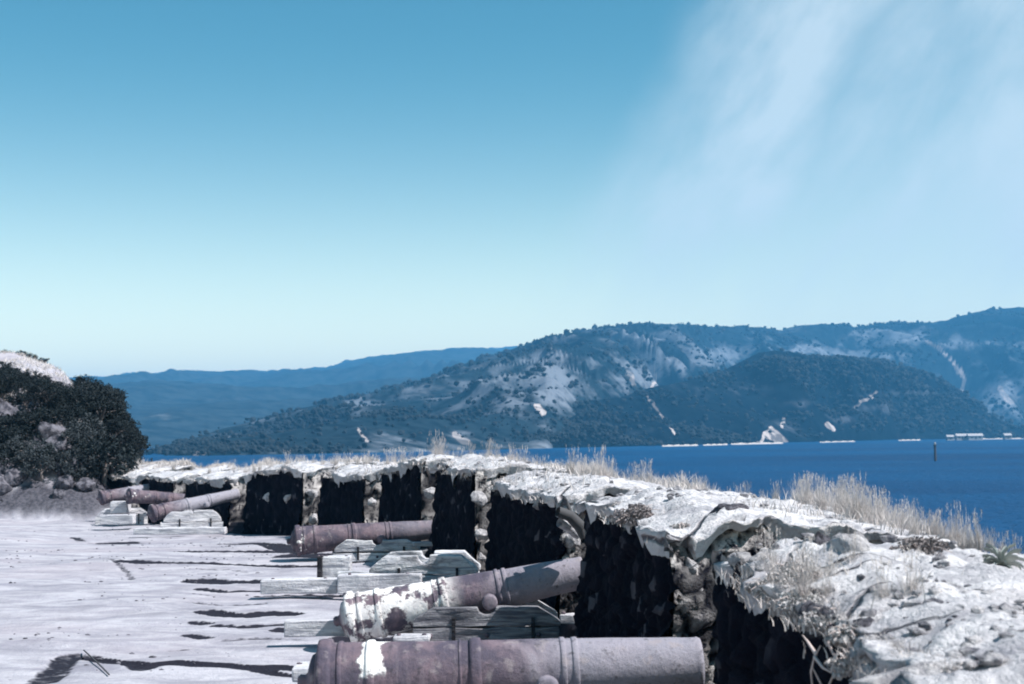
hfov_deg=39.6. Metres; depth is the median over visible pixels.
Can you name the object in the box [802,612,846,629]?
edge stone
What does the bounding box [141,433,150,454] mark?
tree
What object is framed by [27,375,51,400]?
tree
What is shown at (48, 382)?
tree
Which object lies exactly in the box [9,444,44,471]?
shrub
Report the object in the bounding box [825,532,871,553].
boulder
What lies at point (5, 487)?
hillside rock
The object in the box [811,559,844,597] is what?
grass tuft
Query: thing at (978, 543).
grass tuft
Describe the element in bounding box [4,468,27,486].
hillside rock
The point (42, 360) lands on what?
shrub
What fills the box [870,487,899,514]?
grass tuft
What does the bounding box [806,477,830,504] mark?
grass tuft
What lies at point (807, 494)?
grass tuft
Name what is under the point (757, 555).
edge stone
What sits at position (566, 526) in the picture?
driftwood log
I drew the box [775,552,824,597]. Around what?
grass tuft
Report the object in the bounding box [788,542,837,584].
grass tuft
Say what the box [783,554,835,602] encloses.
grass tuft
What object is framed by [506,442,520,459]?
grass tuft
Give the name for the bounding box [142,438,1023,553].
water
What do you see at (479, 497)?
rubble stone
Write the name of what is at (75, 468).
shrub
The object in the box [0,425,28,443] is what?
shrub
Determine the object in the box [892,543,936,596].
grass tuft
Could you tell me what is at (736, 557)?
edge stone
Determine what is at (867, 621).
edge stone
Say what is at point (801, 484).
grass tuft
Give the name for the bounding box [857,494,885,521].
grass tuft
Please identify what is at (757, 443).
beach
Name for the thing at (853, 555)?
grass tuft
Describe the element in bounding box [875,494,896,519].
grass tuft
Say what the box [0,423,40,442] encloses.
shrub
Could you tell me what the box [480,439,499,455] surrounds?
grass tuft
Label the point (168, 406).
hills
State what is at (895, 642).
edge stone
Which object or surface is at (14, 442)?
shrub
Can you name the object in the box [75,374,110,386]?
tree
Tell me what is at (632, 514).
dry scrub
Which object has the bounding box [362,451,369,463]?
grass tuft
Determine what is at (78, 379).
tree
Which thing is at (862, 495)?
grass tuft
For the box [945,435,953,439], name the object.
shore house
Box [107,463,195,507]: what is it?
parapet merlon
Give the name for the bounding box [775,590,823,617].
dry scrub
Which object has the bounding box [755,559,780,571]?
edge stone
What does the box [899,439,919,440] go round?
beach
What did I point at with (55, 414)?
shrub
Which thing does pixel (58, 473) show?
shrub
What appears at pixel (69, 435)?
shrub
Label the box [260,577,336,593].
timber sleeper
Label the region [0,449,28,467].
shrub
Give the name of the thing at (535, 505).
boulder
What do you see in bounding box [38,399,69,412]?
shrub
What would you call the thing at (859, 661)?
edge grass
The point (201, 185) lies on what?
sky
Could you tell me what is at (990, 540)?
grass tuft
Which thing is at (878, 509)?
grass tuft
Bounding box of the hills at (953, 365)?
[155,307,1023,455]
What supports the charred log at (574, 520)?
on the ground at (242, 640)
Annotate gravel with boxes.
[5,525,341,681]
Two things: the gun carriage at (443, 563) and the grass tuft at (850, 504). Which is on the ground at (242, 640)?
the gun carriage at (443, 563)
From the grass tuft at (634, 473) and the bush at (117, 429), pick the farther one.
the bush at (117, 429)
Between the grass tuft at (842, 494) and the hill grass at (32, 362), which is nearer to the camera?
the grass tuft at (842, 494)
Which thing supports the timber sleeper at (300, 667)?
on the ground at (242, 640)
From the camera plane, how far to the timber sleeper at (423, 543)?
23.82 m
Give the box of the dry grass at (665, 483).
[125,451,1018,609]
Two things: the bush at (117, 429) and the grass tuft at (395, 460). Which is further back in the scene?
the bush at (117, 429)
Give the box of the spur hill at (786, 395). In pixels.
[553,351,1023,447]
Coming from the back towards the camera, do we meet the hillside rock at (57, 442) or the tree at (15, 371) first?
the tree at (15, 371)
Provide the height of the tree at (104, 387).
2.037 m
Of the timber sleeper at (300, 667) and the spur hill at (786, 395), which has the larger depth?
the spur hill at (786, 395)
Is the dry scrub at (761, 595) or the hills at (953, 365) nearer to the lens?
the dry scrub at (761, 595)
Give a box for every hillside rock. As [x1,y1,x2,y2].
[0,401,18,415]
[0,458,14,474]
[0,474,11,500]
[4,464,25,473]
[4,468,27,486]
[31,435,43,443]
[36,422,65,440]
[43,434,68,451]
[52,488,66,498]
[54,475,75,489]
[75,477,95,491]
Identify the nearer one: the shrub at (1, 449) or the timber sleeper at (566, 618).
the timber sleeper at (566, 618)
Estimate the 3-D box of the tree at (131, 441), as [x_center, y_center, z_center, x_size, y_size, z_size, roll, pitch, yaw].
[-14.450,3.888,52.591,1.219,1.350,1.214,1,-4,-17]
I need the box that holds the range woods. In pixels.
[144,306,1023,455]
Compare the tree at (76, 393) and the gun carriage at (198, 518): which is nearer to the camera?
the gun carriage at (198, 518)
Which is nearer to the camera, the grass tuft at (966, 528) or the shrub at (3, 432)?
the grass tuft at (966, 528)
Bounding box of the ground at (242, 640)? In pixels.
[0,352,672,683]
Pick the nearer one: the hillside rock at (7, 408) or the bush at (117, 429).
the bush at (117, 429)
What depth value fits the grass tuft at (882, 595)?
6.76 m
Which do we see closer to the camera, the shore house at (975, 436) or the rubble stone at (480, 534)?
the rubble stone at (480, 534)
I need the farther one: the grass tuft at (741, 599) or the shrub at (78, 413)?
the shrub at (78, 413)
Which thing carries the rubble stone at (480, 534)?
on the ground at (242, 640)
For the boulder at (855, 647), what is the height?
0.112 m
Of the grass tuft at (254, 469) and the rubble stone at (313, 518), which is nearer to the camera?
the rubble stone at (313, 518)
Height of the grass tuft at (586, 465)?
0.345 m
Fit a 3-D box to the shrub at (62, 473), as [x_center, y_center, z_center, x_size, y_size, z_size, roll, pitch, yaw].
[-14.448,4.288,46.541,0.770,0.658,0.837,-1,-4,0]
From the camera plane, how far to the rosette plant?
7.55 m
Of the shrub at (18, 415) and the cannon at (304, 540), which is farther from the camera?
the shrub at (18, 415)
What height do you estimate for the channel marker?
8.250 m
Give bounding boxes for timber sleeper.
[100,514,135,524]
[110,501,130,512]
[133,527,226,534]
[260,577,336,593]
[292,661,309,681]
[317,555,323,577]
[323,555,351,577]
[337,572,421,593]
[393,633,430,640]
[412,541,432,545]
[560,612,574,623]
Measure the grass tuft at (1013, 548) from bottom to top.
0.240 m
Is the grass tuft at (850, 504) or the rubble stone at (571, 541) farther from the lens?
the rubble stone at (571, 541)
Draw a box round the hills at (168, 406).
[69,346,516,447]
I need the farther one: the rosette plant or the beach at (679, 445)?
the beach at (679, 445)
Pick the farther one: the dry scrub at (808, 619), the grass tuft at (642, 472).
the grass tuft at (642, 472)
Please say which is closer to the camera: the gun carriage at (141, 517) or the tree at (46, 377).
the gun carriage at (141, 517)
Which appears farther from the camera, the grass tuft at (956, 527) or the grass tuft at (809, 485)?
the grass tuft at (809, 485)
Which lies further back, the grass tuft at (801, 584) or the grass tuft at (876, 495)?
the grass tuft at (876, 495)
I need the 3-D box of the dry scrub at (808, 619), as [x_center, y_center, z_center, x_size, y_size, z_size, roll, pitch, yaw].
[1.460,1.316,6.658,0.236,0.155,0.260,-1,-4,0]
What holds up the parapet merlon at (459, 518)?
on the ground at (242, 640)
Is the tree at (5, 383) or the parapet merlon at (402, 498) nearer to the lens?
the parapet merlon at (402, 498)
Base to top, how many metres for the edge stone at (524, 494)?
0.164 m
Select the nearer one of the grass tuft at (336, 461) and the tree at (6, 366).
the grass tuft at (336, 461)
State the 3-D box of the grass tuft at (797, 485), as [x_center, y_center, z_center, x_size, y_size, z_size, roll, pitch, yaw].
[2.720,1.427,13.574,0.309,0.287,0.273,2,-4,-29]
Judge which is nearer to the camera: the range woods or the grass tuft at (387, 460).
the grass tuft at (387, 460)
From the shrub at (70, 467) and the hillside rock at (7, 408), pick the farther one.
the hillside rock at (7, 408)
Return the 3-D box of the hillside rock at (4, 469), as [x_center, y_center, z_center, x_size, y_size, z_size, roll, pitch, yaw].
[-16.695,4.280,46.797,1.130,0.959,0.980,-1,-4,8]
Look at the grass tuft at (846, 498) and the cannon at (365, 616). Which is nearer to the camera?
the grass tuft at (846, 498)
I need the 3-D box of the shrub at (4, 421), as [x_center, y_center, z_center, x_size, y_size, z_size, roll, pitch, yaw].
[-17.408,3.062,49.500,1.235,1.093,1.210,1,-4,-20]
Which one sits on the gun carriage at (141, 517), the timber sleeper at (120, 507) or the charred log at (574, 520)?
the timber sleeper at (120, 507)
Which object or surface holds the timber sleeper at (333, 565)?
on the ground at (242, 640)
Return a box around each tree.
[0,361,15,369]
[0,363,14,372]
[0,367,32,383]
[0,368,23,398]
[0,373,24,397]
[0,385,13,395]
[2,394,26,406]
[10,371,26,395]
[12,388,40,408]
[15,376,28,391]
[21,379,39,406]
[22,371,36,391]
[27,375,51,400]
[27,377,74,407]
[28,370,42,383]
[30,377,50,399]
[43,397,69,408]
[44,388,81,404]
[66,388,113,412]
[67,392,105,425]
[68,380,121,394]
[69,375,102,386]
[73,386,128,424]
[74,383,125,408]
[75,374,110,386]
[98,403,132,427]
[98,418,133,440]
[108,419,141,451]
[111,431,137,448]
[112,418,135,441]
[134,436,150,458]
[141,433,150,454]
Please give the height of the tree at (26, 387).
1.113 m
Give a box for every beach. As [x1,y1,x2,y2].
[662,444,697,446]
[703,443,726,445]
[731,442,782,444]
[820,440,854,442]
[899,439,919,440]
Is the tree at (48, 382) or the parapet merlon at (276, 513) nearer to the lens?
the parapet merlon at (276, 513)
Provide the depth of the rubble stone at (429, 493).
25.08 m
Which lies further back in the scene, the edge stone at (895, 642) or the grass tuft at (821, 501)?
the grass tuft at (821, 501)
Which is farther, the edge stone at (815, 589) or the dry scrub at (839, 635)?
the edge stone at (815, 589)
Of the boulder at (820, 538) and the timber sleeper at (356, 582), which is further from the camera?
the timber sleeper at (356, 582)
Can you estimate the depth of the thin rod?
13.19 m
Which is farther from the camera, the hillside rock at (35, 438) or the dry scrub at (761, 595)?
the hillside rock at (35, 438)
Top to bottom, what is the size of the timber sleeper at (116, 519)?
0.283 m
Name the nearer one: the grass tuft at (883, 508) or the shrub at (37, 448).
the grass tuft at (883, 508)
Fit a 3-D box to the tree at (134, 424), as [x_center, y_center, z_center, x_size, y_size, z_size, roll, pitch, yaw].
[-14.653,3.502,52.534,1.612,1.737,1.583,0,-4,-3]
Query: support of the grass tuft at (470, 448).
on the ground at (242, 640)
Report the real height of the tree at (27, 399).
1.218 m
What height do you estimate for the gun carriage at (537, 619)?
0.375 m
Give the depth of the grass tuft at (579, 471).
17.15 m
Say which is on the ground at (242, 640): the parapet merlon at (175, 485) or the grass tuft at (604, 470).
the parapet merlon at (175, 485)
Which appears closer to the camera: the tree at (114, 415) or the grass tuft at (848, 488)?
the grass tuft at (848, 488)
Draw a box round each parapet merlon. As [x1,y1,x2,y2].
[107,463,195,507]
[135,464,237,521]
[183,462,290,526]
[241,461,379,534]
[317,461,397,525]
[376,454,455,540]
[428,454,577,570]
[484,470,685,617]
[573,487,957,683]
[711,538,1023,683]
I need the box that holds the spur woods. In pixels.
[523,348,1023,446]
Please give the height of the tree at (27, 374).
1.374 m
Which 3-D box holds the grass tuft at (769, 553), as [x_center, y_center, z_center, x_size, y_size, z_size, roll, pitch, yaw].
[1.442,1.165,7.992,0.268,0.304,0.293,1,-4,-20]
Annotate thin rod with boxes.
[83,650,109,674]
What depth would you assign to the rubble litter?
6.48 m
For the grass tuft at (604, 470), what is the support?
on the parapet merlon at (521, 533)
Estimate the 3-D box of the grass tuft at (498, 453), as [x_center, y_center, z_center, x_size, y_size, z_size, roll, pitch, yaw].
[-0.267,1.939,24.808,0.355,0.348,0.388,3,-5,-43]
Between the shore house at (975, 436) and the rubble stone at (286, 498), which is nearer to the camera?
the rubble stone at (286, 498)
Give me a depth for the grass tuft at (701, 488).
16.40 m
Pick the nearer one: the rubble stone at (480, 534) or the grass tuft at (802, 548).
the grass tuft at (802, 548)
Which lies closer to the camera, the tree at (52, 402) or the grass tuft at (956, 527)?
the grass tuft at (956, 527)
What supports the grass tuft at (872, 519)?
on the parapet merlon at (632, 583)
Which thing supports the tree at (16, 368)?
on the ground at (242, 640)
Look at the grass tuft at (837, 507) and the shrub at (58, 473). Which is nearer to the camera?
the grass tuft at (837, 507)
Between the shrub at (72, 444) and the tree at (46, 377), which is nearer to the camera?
the shrub at (72, 444)
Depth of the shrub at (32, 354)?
76.04 m
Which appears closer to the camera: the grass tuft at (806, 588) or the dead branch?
the dead branch
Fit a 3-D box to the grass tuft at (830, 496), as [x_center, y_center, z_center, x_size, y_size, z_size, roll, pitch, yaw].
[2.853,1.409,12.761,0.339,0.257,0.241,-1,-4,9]
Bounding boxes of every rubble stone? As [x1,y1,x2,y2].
[263,493,268,501]
[283,494,290,502]
[306,489,317,497]
[308,513,317,523]
[368,497,376,506]
[423,487,434,499]
[470,491,487,505]
[475,528,488,540]
[478,552,485,561]
[560,534,580,547]
[685,557,703,573]
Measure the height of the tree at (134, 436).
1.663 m
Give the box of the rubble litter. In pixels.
[284,455,1023,669]
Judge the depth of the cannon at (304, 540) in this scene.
24.25 m
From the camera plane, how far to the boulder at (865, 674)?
5.93 m
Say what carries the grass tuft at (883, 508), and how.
on the parapet merlon at (632, 583)
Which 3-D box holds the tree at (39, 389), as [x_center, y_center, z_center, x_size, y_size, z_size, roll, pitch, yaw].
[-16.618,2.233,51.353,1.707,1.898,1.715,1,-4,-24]
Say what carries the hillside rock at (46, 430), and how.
on the ground at (242, 640)
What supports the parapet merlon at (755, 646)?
on the ground at (242, 640)
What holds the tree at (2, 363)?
on the ground at (242, 640)
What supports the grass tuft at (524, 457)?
on the parapet merlon at (459, 518)
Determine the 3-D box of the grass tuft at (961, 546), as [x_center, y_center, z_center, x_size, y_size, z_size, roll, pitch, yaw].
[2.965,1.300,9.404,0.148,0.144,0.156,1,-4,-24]
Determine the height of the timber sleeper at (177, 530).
0.190 m
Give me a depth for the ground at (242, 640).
18.42 m
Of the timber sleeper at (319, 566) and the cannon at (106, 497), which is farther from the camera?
the cannon at (106, 497)
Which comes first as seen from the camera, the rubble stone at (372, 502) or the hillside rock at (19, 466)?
the rubble stone at (372, 502)
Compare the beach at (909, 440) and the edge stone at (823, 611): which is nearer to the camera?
the edge stone at (823, 611)
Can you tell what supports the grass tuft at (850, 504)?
on the parapet merlon at (632, 583)
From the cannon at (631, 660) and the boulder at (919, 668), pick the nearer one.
the boulder at (919, 668)
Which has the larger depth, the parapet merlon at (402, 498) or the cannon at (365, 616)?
the parapet merlon at (402, 498)
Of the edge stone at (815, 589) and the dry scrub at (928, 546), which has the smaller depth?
the edge stone at (815, 589)
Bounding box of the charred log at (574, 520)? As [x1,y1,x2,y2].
[555,502,584,539]
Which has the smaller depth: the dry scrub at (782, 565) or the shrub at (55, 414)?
the dry scrub at (782, 565)
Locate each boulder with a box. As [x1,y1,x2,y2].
[533,500,538,509]
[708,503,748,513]
[813,531,830,544]
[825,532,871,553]
[849,637,875,659]
[849,661,956,683]
[853,662,880,679]
[945,582,967,592]
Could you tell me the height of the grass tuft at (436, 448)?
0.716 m
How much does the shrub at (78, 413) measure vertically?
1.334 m
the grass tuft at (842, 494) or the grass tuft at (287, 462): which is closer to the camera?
the grass tuft at (842, 494)
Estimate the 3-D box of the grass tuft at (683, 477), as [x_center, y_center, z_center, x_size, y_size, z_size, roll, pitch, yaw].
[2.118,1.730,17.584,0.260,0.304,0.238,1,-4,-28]
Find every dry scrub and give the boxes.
[612,503,659,529]
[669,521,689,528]
[744,576,784,601]
[766,560,825,584]
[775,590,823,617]
[799,607,841,637]
[823,623,861,649]
[823,650,863,680]
[889,532,950,555]
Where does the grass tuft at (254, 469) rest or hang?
on the parapet merlon at (232, 511)
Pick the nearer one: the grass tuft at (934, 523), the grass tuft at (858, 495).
the grass tuft at (934, 523)
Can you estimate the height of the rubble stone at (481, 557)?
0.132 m
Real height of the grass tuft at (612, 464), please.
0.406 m
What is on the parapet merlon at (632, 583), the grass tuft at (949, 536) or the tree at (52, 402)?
the grass tuft at (949, 536)
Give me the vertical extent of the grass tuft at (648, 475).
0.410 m
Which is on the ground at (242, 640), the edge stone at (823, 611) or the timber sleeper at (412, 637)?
the timber sleeper at (412, 637)
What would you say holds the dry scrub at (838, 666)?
on the parapet merlon at (755, 646)
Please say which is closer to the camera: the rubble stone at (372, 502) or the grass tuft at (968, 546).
the grass tuft at (968, 546)
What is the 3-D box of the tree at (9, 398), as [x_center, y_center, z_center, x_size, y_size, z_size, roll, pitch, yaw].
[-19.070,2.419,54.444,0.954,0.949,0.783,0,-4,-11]
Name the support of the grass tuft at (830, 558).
on the parapet merlon at (755, 646)
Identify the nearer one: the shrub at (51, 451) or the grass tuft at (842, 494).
the grass tuft at (842, 494)
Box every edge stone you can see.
[522,489,532,497]
[726,551,750,566]
[749,550,769,562]
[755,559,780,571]
[774,538,815,601]
[798,601,835,616]
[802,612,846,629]
[810,587,822,596]
[816,607,836,619]
[852,617,874,626]
[869,638,904,647]
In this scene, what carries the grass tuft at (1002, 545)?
on the ground at (242, 640)
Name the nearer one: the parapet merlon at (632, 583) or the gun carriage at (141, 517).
the parapet merlon at (632, 583)
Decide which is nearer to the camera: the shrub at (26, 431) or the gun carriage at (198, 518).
the gun carriage at (198, 518)
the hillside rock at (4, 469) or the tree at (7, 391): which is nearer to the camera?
the hillside rock at (4, 469)
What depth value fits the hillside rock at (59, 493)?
45.40 m
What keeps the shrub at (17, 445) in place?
on the ground at (242, 640)
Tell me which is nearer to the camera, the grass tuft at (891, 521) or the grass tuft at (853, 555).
the grass tuft at (853, 555)
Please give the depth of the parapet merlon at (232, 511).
38.43 m
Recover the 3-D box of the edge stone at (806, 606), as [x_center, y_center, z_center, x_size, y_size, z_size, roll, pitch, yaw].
[1.474,1.321,6.873,0.185,0.132,0.146,-1,-4,2]
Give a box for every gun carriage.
[95,508,147,525]
[160,510,222,527]
[284,600,560,640]
[332,539,427,561]
[337,550,480,581]
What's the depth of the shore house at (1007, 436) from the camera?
1316.63 m
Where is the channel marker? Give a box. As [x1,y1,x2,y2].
[934,442,936,460]
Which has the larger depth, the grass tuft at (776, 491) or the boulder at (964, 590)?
the grass tuft at (776, 491)
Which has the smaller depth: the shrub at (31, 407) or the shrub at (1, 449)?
the shrub at (1, 449)
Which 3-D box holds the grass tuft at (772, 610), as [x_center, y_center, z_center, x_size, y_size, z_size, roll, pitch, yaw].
[1.418,1.278,7.389,0.308,0.285,0.312,-1,-4,0]
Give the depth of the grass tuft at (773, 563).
7.51 m
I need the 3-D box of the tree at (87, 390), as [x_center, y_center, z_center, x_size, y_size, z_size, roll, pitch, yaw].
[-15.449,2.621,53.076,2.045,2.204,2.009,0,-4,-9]
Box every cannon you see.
[96,484,148,504]
[124,488,184,503]
[146,489,239,521]
[287,520,432,556]
[297,637,704,683]
[333,557,581,641]
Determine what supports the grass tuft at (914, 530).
on the parapet merlon at (632, 583)
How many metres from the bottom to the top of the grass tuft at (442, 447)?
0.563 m
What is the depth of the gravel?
21.23 m
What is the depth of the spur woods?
1389.53 m
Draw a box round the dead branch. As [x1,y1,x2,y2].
[802,635,851,683]
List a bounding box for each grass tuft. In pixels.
[248,459,256,471]
[280,450,291,463]
[319,453,328,464]
[333,451,339,464]
[342,451,351,464]
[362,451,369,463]
[381,448,393,464]
[389,450,399,461]
[423,430,444,454]
[437,437,450,454]
[466,441,474,453]
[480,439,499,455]
[489,444,504,456]
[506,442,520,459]
[518,446,529,462]
[561,446,582,474]
[574,453,588,474]
[581,455,594,473]
[584,444,607,475]
[594,454,613,476]
[603,454,620,477]
[627,462,643,480]
[636,461,646,479]
[640,459,657,481]
[675,472,690,486]
[695,475,709,489]
[731,562,755,601]
[741,480,750,492]
[748,523,796,564]
[754,553,781,608]
[760,562,792,616]
[770,479,783,498]
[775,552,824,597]
[780,471,816,503]
[782,533,816,565]
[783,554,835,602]
[787,550,814,577]
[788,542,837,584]
[790,478,802,499]
[791,473,815,496]
[798,472,815,499]
[802,473,831,509]
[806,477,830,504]
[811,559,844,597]
[813,539,846,578]
[821,479,850,514]
[825,486,837,505]
[829,481,854,507]
[830,483,854,514]
[830,486,846,510]
[831,475,853,498]
[833,472,871,519]
[838,476,856,501]
[839,494,861,516]
[842,526,866,563]
[846,483,875,513]
[857,483,874,519]
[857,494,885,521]
[862,509,878,524]
[862,557,905,599]
[864,495,884,524]
[868,486,889,513]
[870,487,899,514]
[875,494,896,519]
[875,498,891,522]
[878,504,900,528]
[887,499,910,520]
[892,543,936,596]
[895,506,916,528]
[901,496,921,527]
[904,505,925,534]
[919,508,950,534]
[925,508,950,534]
[933,518,954,538]
[944,499,971,546]
[945,517,956,540]
[950,529,965,549]
[955,513,981,544]
[959,525,976,548]
[964,509,988,550]
[984,528,998,548]
[996,530,1008,552]
[1004,531,1022,554]
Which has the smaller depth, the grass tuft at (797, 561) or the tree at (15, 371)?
the grass tuft at (797, 561)
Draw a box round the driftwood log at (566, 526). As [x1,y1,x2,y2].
[556,518,578,538]
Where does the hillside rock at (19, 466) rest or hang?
on the ground at (242, 640)
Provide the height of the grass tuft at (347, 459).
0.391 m
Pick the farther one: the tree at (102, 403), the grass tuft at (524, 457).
the tree at (102, 403)
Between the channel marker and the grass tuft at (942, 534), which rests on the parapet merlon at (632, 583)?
the grass tuft at (942, 534)
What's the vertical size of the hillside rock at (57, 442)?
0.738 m
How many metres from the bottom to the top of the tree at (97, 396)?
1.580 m
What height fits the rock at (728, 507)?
0.211 m
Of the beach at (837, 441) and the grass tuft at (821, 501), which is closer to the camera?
the grass tuft at (821, 501)
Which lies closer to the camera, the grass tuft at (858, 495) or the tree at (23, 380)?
the grass tuft at (858, 495)
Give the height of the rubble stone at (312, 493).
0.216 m
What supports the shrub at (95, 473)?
on the ground at (242, 640)
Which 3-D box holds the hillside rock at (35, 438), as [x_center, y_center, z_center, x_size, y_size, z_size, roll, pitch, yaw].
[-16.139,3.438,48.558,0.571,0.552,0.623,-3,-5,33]
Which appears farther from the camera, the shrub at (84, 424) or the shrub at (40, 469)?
the shrub at (84, 424)
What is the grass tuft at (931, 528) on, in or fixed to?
on the parapet merlon at (632, 583)
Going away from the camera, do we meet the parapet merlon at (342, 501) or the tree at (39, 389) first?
the parapet merlon at (342, 501)
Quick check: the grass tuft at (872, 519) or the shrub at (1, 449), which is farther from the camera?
the shrub at (1, 449)
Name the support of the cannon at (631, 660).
on the gun carriage
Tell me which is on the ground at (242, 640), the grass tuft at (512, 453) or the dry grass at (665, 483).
the dry grass at (665, 483)
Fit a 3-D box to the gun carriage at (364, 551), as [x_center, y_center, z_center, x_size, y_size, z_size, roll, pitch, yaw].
[-2.243,3.549,24.372,1.700,0.391,0.825,0,-4,-3]
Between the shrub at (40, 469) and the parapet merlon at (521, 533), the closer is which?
the parapet merlon at (521, 533)
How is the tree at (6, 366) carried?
on the ground at (242, 640)
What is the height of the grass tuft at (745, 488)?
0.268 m
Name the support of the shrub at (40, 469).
on the ground at (242, 640)
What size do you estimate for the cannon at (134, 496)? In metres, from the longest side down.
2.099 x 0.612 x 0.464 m
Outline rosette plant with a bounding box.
[982,543,1023,569]
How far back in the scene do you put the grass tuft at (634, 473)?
18.97 m
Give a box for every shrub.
[0,406,36,430]
[0,414,19,432]
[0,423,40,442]
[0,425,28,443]
[0,439,29,454]
[0,445,19,457]
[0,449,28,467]
[1,431,38,461]
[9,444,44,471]
[14,408,56,433]
[19,445,65,480]
[23,438,58,455]
[25,353,37,359]
[27,401,56,411]
[31,443,65,470]
[35,405,73,426]
[37,357,49,363]
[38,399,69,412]
[53,456,72,476]
[57,444,97,480]
[59,403,98,428]
[59,421,96,445]
[59,463,79,474]
[64,413,109,440]
[64,458,81,479]
[68,433,141,485]
[71,430,106,451]
[77,466,102,479]
[98,436,140,473]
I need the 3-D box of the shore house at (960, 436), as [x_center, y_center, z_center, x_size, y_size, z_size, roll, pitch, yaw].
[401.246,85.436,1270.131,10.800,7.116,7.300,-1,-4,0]
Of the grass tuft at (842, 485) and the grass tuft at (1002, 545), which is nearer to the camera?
the grass tuft at (1002, 545)
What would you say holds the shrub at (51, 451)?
on the ground at (242, 640)
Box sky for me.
[0,0,1023,377]
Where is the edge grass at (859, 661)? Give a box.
[108,457,982,679]
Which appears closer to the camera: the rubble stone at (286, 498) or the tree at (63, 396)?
the rubble stone at (286, 498)
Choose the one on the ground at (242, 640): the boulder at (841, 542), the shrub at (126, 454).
the shrub at (126, 454)
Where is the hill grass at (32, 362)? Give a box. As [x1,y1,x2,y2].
[0,350,114,476]
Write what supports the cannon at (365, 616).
on the gun carriage at (537, 619)
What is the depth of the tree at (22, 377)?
57.33 m
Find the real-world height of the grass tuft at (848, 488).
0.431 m
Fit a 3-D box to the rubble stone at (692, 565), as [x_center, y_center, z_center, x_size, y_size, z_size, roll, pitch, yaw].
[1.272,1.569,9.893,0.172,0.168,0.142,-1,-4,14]
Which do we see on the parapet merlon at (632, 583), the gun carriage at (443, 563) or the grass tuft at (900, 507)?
the grass tuft at (900, 507)
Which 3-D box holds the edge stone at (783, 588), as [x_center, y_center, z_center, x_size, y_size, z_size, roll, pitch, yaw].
[1.527,1.191,7.445,0.234,0.381,0.548,-3,-4,31]
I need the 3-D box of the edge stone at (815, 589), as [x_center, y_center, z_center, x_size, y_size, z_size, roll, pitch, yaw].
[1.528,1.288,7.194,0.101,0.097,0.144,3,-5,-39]
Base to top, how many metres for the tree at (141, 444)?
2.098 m
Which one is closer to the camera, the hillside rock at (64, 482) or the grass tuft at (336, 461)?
the grass tuft at (336, 461)
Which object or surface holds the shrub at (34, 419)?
on the ground at (242, 640)
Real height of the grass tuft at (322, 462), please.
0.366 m
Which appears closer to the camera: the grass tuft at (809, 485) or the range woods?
the grass tuft at (809, 485)
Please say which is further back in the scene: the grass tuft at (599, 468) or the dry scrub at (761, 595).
the grass tuft at (599, 468)
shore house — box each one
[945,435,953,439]
[954,434,966,439]
[966,433,983,439]
[1002,433,1011,439]
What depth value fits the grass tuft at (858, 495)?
12.04 m
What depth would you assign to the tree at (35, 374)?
58.22 m
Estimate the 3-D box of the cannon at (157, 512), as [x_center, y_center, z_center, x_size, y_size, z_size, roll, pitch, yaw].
[-8.237,4.188,36.728,2.502,0.464,0.612,-11,2,-34]
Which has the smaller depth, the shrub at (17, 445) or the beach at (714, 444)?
the shrub at (17, 445)
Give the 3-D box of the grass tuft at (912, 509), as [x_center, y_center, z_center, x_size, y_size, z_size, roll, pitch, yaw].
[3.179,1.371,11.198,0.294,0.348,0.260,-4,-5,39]
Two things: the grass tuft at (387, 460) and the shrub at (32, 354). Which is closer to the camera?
the grass tuft at (387, 460)
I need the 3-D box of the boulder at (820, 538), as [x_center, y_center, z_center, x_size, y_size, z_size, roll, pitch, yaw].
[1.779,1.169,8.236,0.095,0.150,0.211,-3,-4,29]
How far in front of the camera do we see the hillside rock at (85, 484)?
46.03 m
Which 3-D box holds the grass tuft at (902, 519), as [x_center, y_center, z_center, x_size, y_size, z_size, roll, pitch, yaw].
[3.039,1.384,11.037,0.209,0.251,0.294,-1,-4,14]
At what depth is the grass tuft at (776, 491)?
14.04 m
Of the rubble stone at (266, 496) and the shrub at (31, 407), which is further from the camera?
the shrub at (31, 407)
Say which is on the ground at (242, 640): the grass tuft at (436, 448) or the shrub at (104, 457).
the shrub at (104, 457)
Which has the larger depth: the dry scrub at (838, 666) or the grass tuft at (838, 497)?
the grass tuft at (838, 497)
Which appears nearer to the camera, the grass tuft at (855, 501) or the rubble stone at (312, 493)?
the grass tuft at (855, 501)
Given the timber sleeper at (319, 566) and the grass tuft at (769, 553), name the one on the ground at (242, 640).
the timber sleeper at (319, 566)

